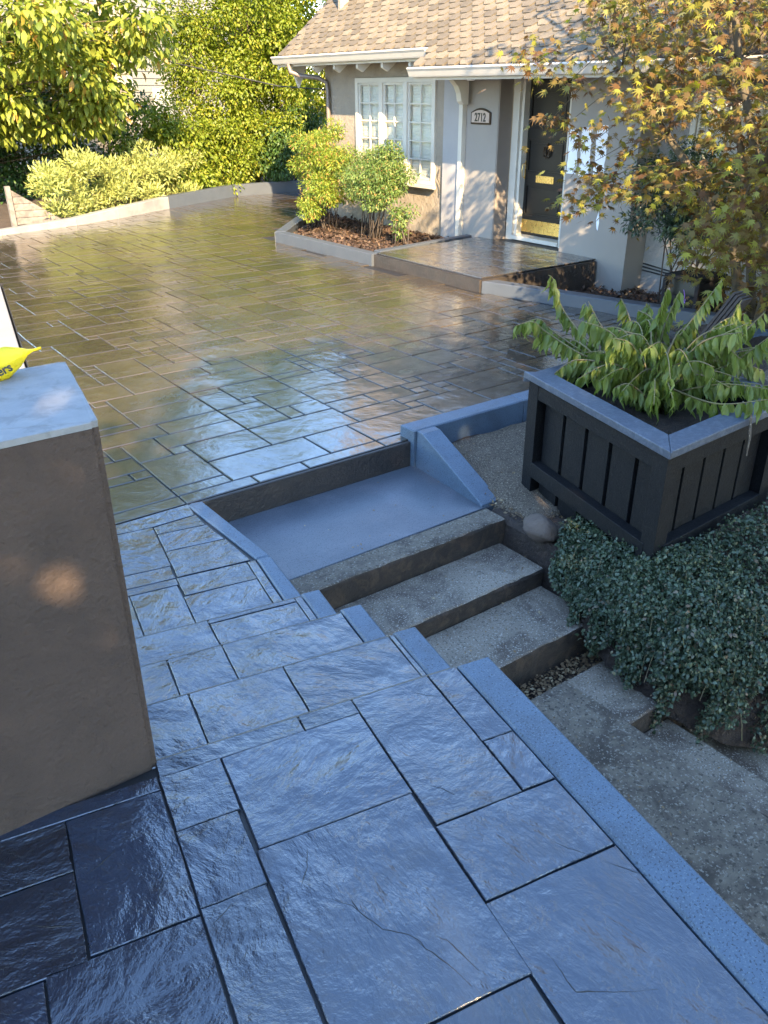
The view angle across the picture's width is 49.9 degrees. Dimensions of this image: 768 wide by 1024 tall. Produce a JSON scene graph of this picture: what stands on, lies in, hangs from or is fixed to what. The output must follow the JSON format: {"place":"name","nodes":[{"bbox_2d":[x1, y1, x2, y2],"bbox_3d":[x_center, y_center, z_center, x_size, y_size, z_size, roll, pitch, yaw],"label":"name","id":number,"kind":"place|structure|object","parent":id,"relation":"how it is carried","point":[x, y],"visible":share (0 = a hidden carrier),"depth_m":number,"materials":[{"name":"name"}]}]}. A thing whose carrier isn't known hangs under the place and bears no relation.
{"place":"outdoors","nodes":[
{"label":"outdoors","id":0,"kind":"place"},
{"bbox_2d":[280,198,307,204],"bbox_3d":[-1.633,-6.538,17.343,0.900,0.022,0.900,-19,32,-32],"label":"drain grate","id":1,"kind":"object","parent":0,"point":[290,201],"visible":0.32,"depth_m":17.27,"materials":[{"name":"metal"}]},
{"bbox_2d":[305,1,324,97],"label":"sky","id":2,"kind":"structure","parent":0,"point":[320,6],"materials":[{"name":"white"}]},
{"bbox_2d":[0,191,697,524],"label":"driveway","id":3,"kind":"structure","parent":0,"point":[228,359],"depth_m":7.54,"materials":[{"name":"grey stone"}]},
{"bbox_2d":[275,232,376,265],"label":"concrete kerb","id":4,"kind":"structure","parent":3,"relation":"on","point":[327,248],"depth_m":11.74,"materials":[{"name":"grey paint"}]},
{"bbox_2d":[400,395,523,466],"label":"concrete kerb","id":5,"kind":"structure","parent":3,"relation":"on","point":[487,416],"depth_m":5.78,"materials":[{"name":"grey paint"}]},
{"bbox_2d":[294,214,443,251],"bbox_3d":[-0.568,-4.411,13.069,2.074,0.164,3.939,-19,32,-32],"label":"bark mulch","id":6,"kind":"object","parent":0,"point":[357,234],"visible":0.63,"depth_m":12.88,"materials":[{"name":"brown wood"}]},
{"bbox_2d":[275,217,304,241],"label":"concrete kerb","id":7,"kind":"structure","parent":6,"relation":"on","point":[293,225],"depth_m":13.37,"materials":[{"name":"grey paint"}]},
{"bbox_2d":[297,209,328,222],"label":"concrete kerb","id":8,"kind":"structure","parent":6,"relation":"on","point":[313,217],"depth_m":14.32,"materials":[{"name":"grey paint"}]},
{"bbox_2d":[286,118,361,228],"bbox_3d":[-0.957,-5.473,13.331,1.189,1.664,1.811,-6,28,-12],"label":"nandina shrub","id":9,"kind":"object","parent":6,"relation":"on","point":[317,163],"visible":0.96,"depth_m":12.95,"materials":[{"name":"green plant"}]},
{"bbox_2d":[335,139,420,238],"bbox_3d":[-0.135,-4.858,12.405,1.112,1.407,1.428,-19,32,-32],"label":"nandina shrub","id":10,"kind":"object","parent":6,"relation":"on","point":[384,179],"visible":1,"depth_m":12.07,"materials":[{"name":"green plant"}]},
{"bbox_2d":[385,201,420,244],"bbox_3d":[0.255,-4.221,12.018,0.452,0.621,0.621,-19,32,-32],"label":"nandina shrub","id":11,"kind":"object","parent":6,"relation":"on","point":[400,217],"visible":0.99,"depth_m":11.98,"materials":[{"name":"green plant"}]},
{"bbox_2d":[374,234,470,252],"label":"concrete kerb","id":12,"kind":"structure","parent":6,"relation":"on","point":[444,240],"depth_m":11.65,"materials":[{"name":"grey paint"}]},
{"bbox_2d":[0,505,767,1023],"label":"walkway","id":13,"kind":"structure","parent":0,"point":[312,819],"depth_m":1.94,"materials":[{"name":"grey stone"}]},
{"bbox_2d":[0,362,156,835],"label":"concrete pillar","id":14,"kind":"structure","parent":13,"relation":"on","point":[75,726],"depth_m":1.92,"materials":[{"name":"grey concrete"}]},
{"bbox_2d":[0,287,24,368],"bbox_3d":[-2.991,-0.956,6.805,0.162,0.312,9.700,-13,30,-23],"label":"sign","id":15,"kind":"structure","parent":14,"relation":"on","point":[7,336],"depth_m":8.10,"materials":[{"name":"white plastic"}]},
{"bbox_2d":[0,346,40,380],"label":"yellow wrapper","id":16,"kind":"object","parent":14,"relation":"on","point":[12,359],"visible":1,"depth_m":2.02,"materials":[{"name":"plastic"}]},
{"bbox_2d":[0,105,767,817],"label":"ground","id":17,"kind":"structure","parent":0,"point":[6,223],"depth_m":8.00,"materials":[{"name":"soil"}]},
{"bbox_2d":[4,186,59,226],"bbox_3d":[-5.974,-5.245,14.130,0.880,0.680,0.095,-19,32,-32],"label":"weathered board","id":18,"kind":"object","parent":17,"relation":"on","point":[17,207],"visible":0.91,"depth_m":14.04,"materials":[{"name":"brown wood"}]},
{"bbox_2d":[0,217,76,234],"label":"concrete kerb","id":19,"kind":"structure","parent":17,"relation":"on","point":[57,223],"depth_m":13.92,"materials":[{"name":"grey concrete"}]},
{"bbox_2d":[0,45,165,204],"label":"dark shrub","id":20,"kind":"object","parent":17,"relation":"on","point":[12,175],"visible":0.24,"depth_m":16.74,"materials":[{"name":"green plant"}]},
{"bbox_2d":[0,0,181,151],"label":"broadleaf tree","id":21,"kind":"object","parent":17,"relation":"on","point":[94,97],"visible":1,"depth_m":14.18,"materials":[{"name":"green plant"}]},
{"bbox_2d":[71,208,118,224],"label":"concrete kerb","id":22,"kind":"structure","parent":17,"relation":"on","point":[102,215],"depth_m":14.77,"materials":[{"name":"grey concrete"}]},
{"bbox_2d":[24,137,205,217],"bbox_3d":[-5.019,-6.492,16.028,1.265,1.406,4.939,13,30,24],"label":"pale shrub","id":23,"kind":"object","parent":17,"relation":"on","point":[46,176],"visible":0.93,"depth_m":15.53,"materials":[{"name":"green plant"}]},
{"bbox_2d":[112,196,169,217],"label":"concrete kerb","id":24,"kind":"structure","parent":17,"relation":"on","point":[145,206],"depth_m":15.72,"materials":[{"name":"grey concrete"}]},
{"bbox_2d":[0,0,290,167],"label":"neighbour house","id":25,"kind":"structure","parent":17,"relation":"on","point":[149,86],"depth_m":24.95,"materials":[{"name":"beige"}]},
{"bbox_2d":[152,88,172,121],"bbox_3d":[-6.931,-12.491,26.045,0.060,1.600,1.000,7,28,14],"label":"window","id":26,"kind":"structure","parent":25,"relation":"in","point":[155,91],"depth_m":25.59,"materials":[{"name":"white glass"}]},
{"bbox_2d":[105,94,237,194],"bbox_3d":[-4.575,-7.702,17.611,1.816,2.188,2.823,20,34,34],"label":"leafy shrub","id":27,"kind":"object","parent":17,"relation":"on","point":[164,129],"visible":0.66,"depth_m":17.29,"materials":[{"name":"green plant"}]},
{"bbox_2d":[121,30,263,150],"bbox_3d":[-4.072,-8.582,17.734,3.366,3.316,1.643,-19,32,-32],"label":"sparse tree","id":28,"kind":"object","parent":17,"relation":"on","point":[186,102],"visible":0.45,"depth_m":17.39,"materials":[{"name":"green plant"}]},
{"bbox_2d":[162,185,234,207],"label":"concrete kerb","id":29,"kind":"structure","parent":17,"relation":"on","point":[199,196],"depth_m":17.18,"materials":[{"name":"grey paint"}]},
{"bbox_2d":[166,98,271,195],"bbox_3d":[-3.485,-8.002,18.136,2.863,2.051,1.450,-19,32,-32],"label":"leafy shrub","id":30,"kind":"object","parent":17,"relation":"on","point":[245,153],"visible":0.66,"depth_m":18.03,"materials":[{"name":"green plant"}]},
{"bbox_2d":[189,502,269,560],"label":"concrete kerb","id":31,"kind":"structure","parent":17,"relation":"on","point":[220,524],"depth_m":4.41,"materials":[{"name":"grey paint"}]},
{"bbox_2d":[149,0,320,187],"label":"tall hedge tree","id":32,"kind":"object","parent":17,"relation":"on","point":[247,57],"visible":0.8,"depth_m":17.66,"materials":[{"name":"green plant"}]},
{"bbox_2d":[197,0,325,174],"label":"tall hedge tree","id":33,"kind":"object","parent":17,"relation":"on","point":[267,105],"visible":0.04,"depth_m":20.65,"materials":[{"name":"green plant"}]},
{"bbox_2d":[231,179,315,195],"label":"concrete kerb","id":34,"kind":"structure","parent":17,"relation":"on","point":[270,187],"depth_m":18.57,"materials":[{"name":"grey paint"}]},
{"bbox_2d":[257,557,300,599],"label":"concrete kerb","id":35,"kind":"structure","parent":17,"relation":"on","point":[285,588],"depth_m":3.97,"materials":[{"name":"grey paint"}]},
{"bbox_2d":[247,102,326,182],"bbox_3d":[-1.888,-8.451,19.113,2.773,2.001,1.395,-19,32,-32],"label":"dark green shrub","id":36,"kind":"object","parent":17,"relation":"on","point":[280,170],"visible":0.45,"depth_m":18.60,"materials":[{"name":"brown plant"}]},
{"bbox_2d":[259,0,326,172],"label":"tall hedge tree","id":37,"kind":"object","parent":17,"relation":"on","point":[322,73],"visible":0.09,"depth_m":19.94,"materials":[{"name":"green plant"}]},
{"bbox_2d":[301,590,336,618],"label":"concrete kerb","id":38,"kind":"structure","parent":17,"relation":"on","point":[318,604],"depth_m":3.56,"materials":[{"name":"grey paint"}]},
{"bbox_2d":[228,466,489,580],"bbox_3d":[-0.211,0.157,4.986,1.580,0.270,0.780,-19,32,-32],"label":"landing","id":39,"kind":"object","parent":17,"relation":"on","point":[288,541],"visible":0.55,"depth_m":4.91,"materials":[{"name":"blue concrete"}]},
{"bbox_2d":[304,478,469,548],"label":"dry litter","id":40,"kind":"object","parent":39,"relation":"on","point":[374,510],"visible":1,"depth_m":4.76,"materials":[{"name":"brown plant"}]},
{"bbox_2d":[416,426,496,510],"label":"wedge kerb","id":41,"kind":"structure","parent":39,"relation":"on","point":[441,458],"depth_m":5.31,"materials":[{"name":"grey paint"}]},
{"bbox_2d":[340,605,385,642],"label":"concrete kerb","id":42,"kind":"structure","parent":17,"relation":"on","point":[362,623],"depth_m":3.22,"materials":[{"name":"grey paint"}]},
{"bbox_2d":[393,627,449,674],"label":"concrete kerb","id":43,"kind":"structure","parent":17,"relation":"on","point":[423,653],"depth_m":2.86,"materials":[{"name":"grey paint"}]},
{"bbox_2d":[290,508,588,689],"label":"concrete steps","id":44,"kind":"structure","parent":17,"relation":"on","point":[379,581],"depth_m":4.45,"materials":[{"name":"grey concrete"}]},
{"bbox_2d":[372,559,568,662],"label":"dry litter","id":45,"kind":"object","parent":44,"relation":"on","point":[488,619],"visible":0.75,"depth_m":4.39,"materials":[{"name":"brown plant"}]},
{"bbox_2d":[374,237,595,292],"bbox_3d":[1.355,-3.207,10.989,2.300,0.460,2.335,-19,32,-32],"label":"porch","id":46,"kind":"object","parent":17,"relation":"on","point":[471,264],"visible":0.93,"depth_m":10.43,"materials":[{"name":"stone"}]},
{"bbox_2d":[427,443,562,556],"bbox_3d":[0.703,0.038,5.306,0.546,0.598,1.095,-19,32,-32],"label":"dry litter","id":47,"kind":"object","parent":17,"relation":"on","point":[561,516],"visible":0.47,"depth_m":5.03,"materials":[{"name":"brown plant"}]},
{"bbox_2d":[271,0,767,303],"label":"house","id":48,"kind":"structure","parent":17,"relation":"on","point":[402,71],"depth_m":11.39,"materials":[{"name":"grey paint"}]},
{"bbox_2d":[159,59,325,89],"bbox_3d":[-3.599,-8.396,15.046,6.060,1.291,0.971,6,28,12],"label":"overhead cable","id":49,"kind":"object","parent":48,"relation":"attached to","point":[246,78],"visible":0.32,"depth_m":15.39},
{"bbox_2d":[355,77,437,188],"bbox_3d":[0.160,-5.980,12.970,0.160,1.515,2.160,-19,32,-32],"label":"window","id":50,"kind":"structure","parent":48,"relation":"in","point":[403,109],"depth_m":12.80,"materials":[{"name":"white glass"}]},
{"bbox_2d":[471,108,491,124],"bbox_3d":[1.342,-5.482,11.419,0.030,0.205,0.400,-19,32,-32],"label":"house number plaque","id":51,"kind":"object","parent":48,"relation":"attached to","point":[481,115],"visible":1,"depth_m":11.40,"materials":[{"name":"white metal"}]},
{"bbox_2d":[521,78,571,239],"bbox_3d":[2.208,-4.774,11.220,0.124,1.990,0.910,-19,32,-32],"label":"door","id":52,"kind":"structure","parent":48,"relation":"in","point":[536,221],"depth_m":11.29,"materials":[{"name":"black paint"}]},
{"bbox_2d":[642,263,730,288],"bbox_3d":[3.622,-2.829,9.958,0.059,0.169,1.261,-19,32,-32],"label":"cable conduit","id":53,"kind":"object","parent":48,"relation":"attached to","point":[658,270],"visible":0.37,"depth_m":10.27,"materials":[{"name":"metal"}]},
{"bbox_2d":[679,86,767,204],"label":"window","id":54,"kind":"structure","parent":48,"relation":"in","point":[695,127],"depth_m":9.20,"materials":[{"name":"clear glass"}]},
{"bbox_2d":[492,508,567,596],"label":"soil bank","id":55,"kind":"structure","parent":17,"relation":"on","point":[517,539],"depth_m":4.83,"materials":[{"name":"soil"}]},
{"bbox_2d":[522,513,557,542],"bbox_3d":[0.885,0.094,4.691,0.187,0.150,0.227,-19,32,-32],"label":"rock","id":56,"kind":"object","parent":55,"relation":"on","point":[539,528],"visible":1,"depth_m":4.63,"materials":[{"name":"stone"}]},
{"bbox_2d":[518,650,601,698],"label":"dry litter","id":57,"kind":"object","parent":17,"relation":"on","point":[566,670],"visible":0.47,"depth_m":4.33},
{"bbox_2d":[457,657,767,1015],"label":"concrete kerb","id":58,"kind":"structure","parent":17,"relation":"on","point":[730,939],"depth_m":2.00,"materials":[{"name":"grey paint"}]},
{"bbox_2d":[565,284,660,303],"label":"bark mulch","id":59,"kind":"object","parent":17,"relation":"on","point":[643,297],"visible":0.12,"depth_m":10.24,"materials":[{"name":"brown wood"}]},
{"bbox_2d":[616,134,753,302],"bbox_3d":[3.235,-3.192,9.085,1.060,1.804,1.802,-19,32,-32],"label":"fine leaved shrub","id":60,"kind":"object","parent":59,"relation":"on","point":[670,223],"visible":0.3,"depth_m":8.97,"materials":[{"name":"green plant"}]},
{"bbox_2d":[660,269,727,311],"bbox_3d":[3.172,-2.169,8.501,0.480,0.570,0.420,-19,32,-32],"label":"wicker box","id":61,"kind":"object","parent":59,"relation":"on","point":[693,293],"visible":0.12,"depth_m":8.33,"materials":[{"name":"grey wicker"}]},
{"bbox_2d":[482,280,752,327],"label":"concrete kerb","id":62,"kind":"structure","parent":17,"relation":"on","point":[533,293],"depth_m":8.84,"materials":[{"name":"grey paint"}]},
{"bbox_2d":[477,0,767,329],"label":"maple tree","id":63,"kind":"object","parent":17,"relation":"on","point":[724,239],"visible":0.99,"depth_m":6.90,"materials":[{"name":"brown plant"}]},
{"bbox_2d":[510,328,767,421],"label":"concrete kerb","id":64,"kind":"structure","parent":17,"relation":"on","point":[523,395],"depth_m":6.11,"materials":[{"name":"grey paint"}]},
{"bbox_2d":[521,352,767,559],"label":"planter box","id":65,"kind":"object","parent":17,"relation":"on","point":[642,481],"visible":0.59,"depth_m":4.44,"materials":[{"name":"grey paint"}]},
{"bbox_2d":[513,275,767,455],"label":"potted plant","id":66,"kind":"object","parent":65,"relation":"in","point":[641,366],"visible":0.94,"depth_m":4.62,"materials":[{"name":"green plant"}]},
{"bbox_2d":[567,661,767,815],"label":"steps","id":67,"kind":"structure","parent":17,"relation":"on","point":[749,767],"depth_m":4.04,"materials":[{"name":"concrete"}]},
{"bbox_2d":[697,291,752,339],"bbox_3d":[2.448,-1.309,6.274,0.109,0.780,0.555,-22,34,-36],"label":"chair","id":68,"kind":"object","parent":17,"relation":"on","point":[727,309],"visible":0.38,"depth_m":6.01,"materials":[{"name":"fabric"}]},
{"bbox_2d":[764,369,767,380],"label":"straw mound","id":69,"kind":"object","parent":17,"relation":"on","point":[766,375],"visible":0.01,"depth_m":6.15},
{"bbox_2d":[452,421,559,517],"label":"dirt path","id":70,"kind":"structure","parent":0,"point":[500,449],"depth_m":5.41,"materials":[{"name":"grey gravel"},{"name":"fine gravel"}]},
{"bbox_2d":[530,681,767,944],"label":"rough path","id":71,"kind":"structure","parent":0,"point":[730,828],"depth_m":3.45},
{"bbox_2d":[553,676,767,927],"bbox_3d":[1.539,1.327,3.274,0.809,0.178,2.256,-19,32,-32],"label":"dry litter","id":72,"kind":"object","parent":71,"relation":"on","point":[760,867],"visible":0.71,"depth_m":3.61,"materials":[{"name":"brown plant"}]},
{"bbox_2d":[559,501,767,751],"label":"soil slope","id":73,"kind":"structure","parent":0,"point":[684,711],"depth_m":4.08,"materials":[{"name":"brown soil"}]},
{"bbox_2d":[548,496,767,755],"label":"ground cover","id":74,"kind":"object","parent":73,"relation":"on","point":[585,587],"visible":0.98,"depth_m":4.05,"materials":[{"name":"green plant"}]}
]}

